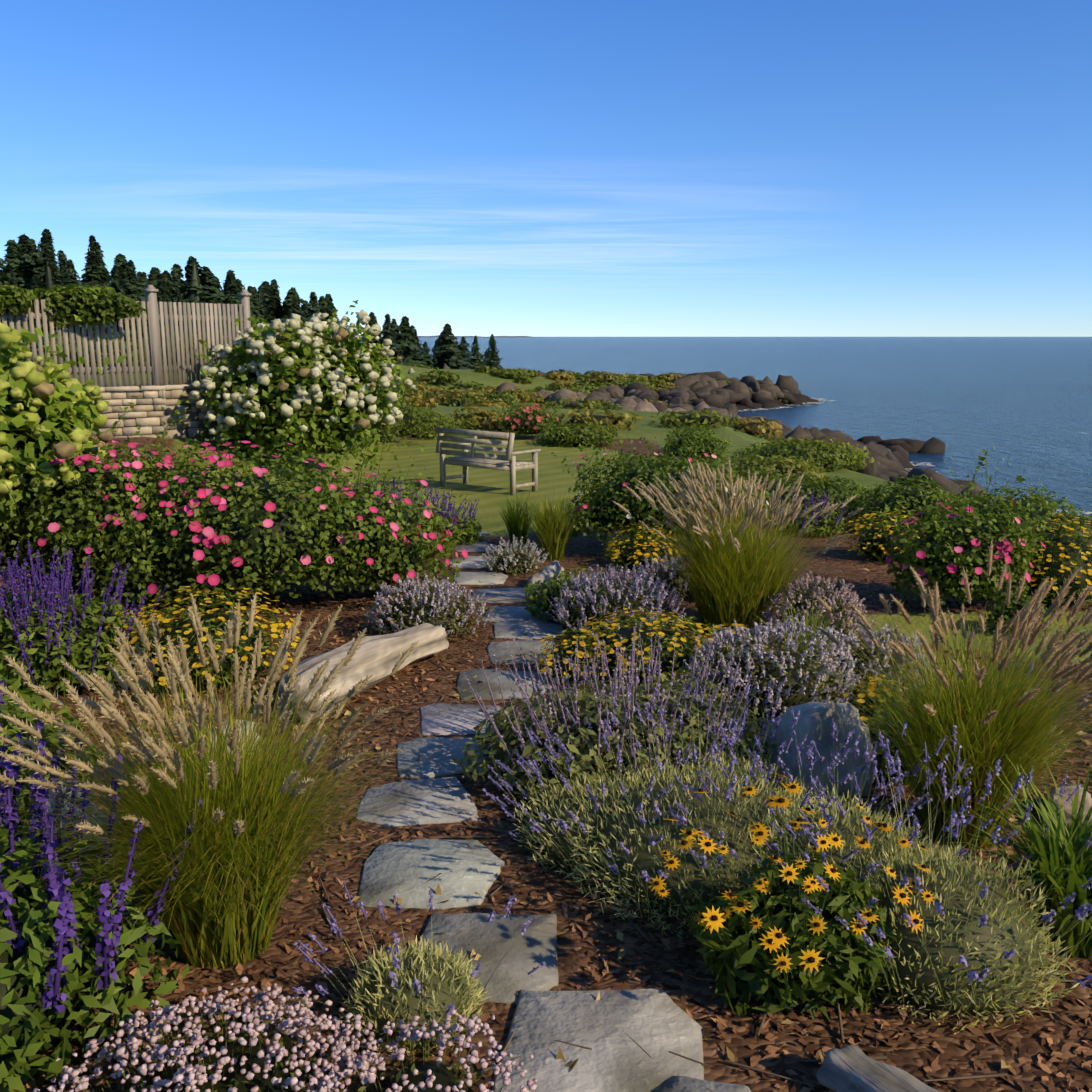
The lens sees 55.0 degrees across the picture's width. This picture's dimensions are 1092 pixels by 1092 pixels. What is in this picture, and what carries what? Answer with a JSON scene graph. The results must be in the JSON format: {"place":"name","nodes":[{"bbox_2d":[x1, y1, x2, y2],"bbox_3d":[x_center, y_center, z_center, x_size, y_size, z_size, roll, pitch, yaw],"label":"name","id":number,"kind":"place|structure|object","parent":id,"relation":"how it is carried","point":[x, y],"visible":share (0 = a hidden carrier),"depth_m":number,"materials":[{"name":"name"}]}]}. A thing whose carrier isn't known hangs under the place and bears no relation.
{"place":"outdoors","nodes":[
{"label":"outdoors","id":0,"kind":"place"},
{"bbox_2d":[418,335,543,337],"bbox_3d":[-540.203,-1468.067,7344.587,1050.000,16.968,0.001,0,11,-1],"label":"headland","id":1,"kind":"structure","parent":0,"point":[436,336],"depth_m":7348.49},
{"bbox_2d":[0,337,1091,1091],"bbox_3d":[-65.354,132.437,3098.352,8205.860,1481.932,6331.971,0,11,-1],"label":"ground","id":2,"kind":"structure","parent":0,"point":[486,487],"depth_m":4.61,"materials":[{"name":"brown soil"}]},
{"bbox_2d":[82,382,268,449],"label":"stone wall","id":3,"kind":"structure","parent":2,"relation":"on","point":[168,397],"depth_m":15.85,"materials":[{"name":"beige stone"}]},
{"bbox_2d":[0,285,251,386],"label":"fence","id":4,"kind":"object","parent":3,"relation":"on","point":[156,368],"visible":0.6,"depth_m":15.82,"materials":[{"name":"grey wood"}]},
{"bbox_2d":[277,623,448,720],"bbox_3d":[-1.123,0.740,6.534,0.406,0.345,1.534,5,12,23],"label":"driftwood log","id":5,"kind":"object","parent":2,"relation":"on","point":[376,656],"visible":0.73,"depth_m":6.36,"materials":[{"name":"beige wood"}]},
{"bbox_2d":[434,427,540,494],"bbox_3d":[-0.920,-1.345,16.213,1.565,0.951,0.754,9,15,39],"label":"bench","id":6,"kind":"object","parent":2,"relation":"on","point":[508,461],"visible":0.98,"depth_m":15.94,"materials":[{"name":"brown wood"}]},
{"bbox_2d":[0,284,1091,1091],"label":"foliage","id":7,"kind":"object","parent":2,"relation":"on","point":[222,898],"visible":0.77,"depth_m":4.64,"materials":[{"name":"green plant"}]},
{"bbox_2d":[0,459,1091,835],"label":"grass plumes","id":8,"kind":"object","parent":7,"relation":"attached to","point":[1024,627],"depth_m":3.64,"materials":[{"name":"beige plant"}]},
{"bbox_2d":[0,310,1091,1091],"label":"flowers","id":9,"kind":"object","parent":7,"relation":"attached to","point":[38,384],"visible":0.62,"depth_m":4.81,"materials":[{"name":"multicoloured plant"}]},
{"bbox_2d":[0,550,1091,1091],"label":"bark chips","id":10,"kind":"object","parent":2,"relation":"on","point":[768,1052],"visible":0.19,"depth_m":3.54,"materials":[{"name":"brown wood"}]},
{"bbox_2d":[356,531,751,1091],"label":"stepping stones","id":11,"kind":"object","parent":2,"relation":"on","point":[657,1025],"visible":0.65,"depth_m":3.78,"materials":[{"name":"grey stone"}]},
{"bbox_2d":[21,560,1091,856],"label":"garden rocks","id":12,"kind":"object","parent":2,"relation":"on","point":[815,720],"visible":0.35,"depth_m":5.00,"materials":[{"name":"grey stone"}]},
{"bbox_2d":[443,364,1091,537],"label":"shore rocks","id":13,"kind":"object","parent":2,"relation":"on","point":[700,391],"visible":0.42,"depth_m":81.88,"materials":[{"name":"grey stone"}]},
{"bbox_2d":[816,1045,939,1091],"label":"driftwood log","id":14,"kind":"object","parent":2,"relation":"on","point":[850,1068],"visible":1,"depth_m":2.86,"materials":[{"name":"grey wood"}]},
{"bbox_2d":[0,0,1091,336],"label":"sky","id":15,"kind":"structure","parent":0,"point":[483,168],"materials":[{"name":"blue"}]},
{"bbox_2d":[360,337,1091,518],"bbox_3d":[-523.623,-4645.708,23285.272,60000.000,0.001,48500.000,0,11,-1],"label":"sea","id":16,"kind":"structure","parent":0,"point":[1022,406],"depth_m":163.33,"materials":[{"name":"blue liquid"}]},
{"bbox_2d":[738,398,1091,518],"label":"shore foam","id":17,"kind":"object","parent":16,"relation":"on","point":[909,470],"visible":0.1,"depth_m":101.05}
]}

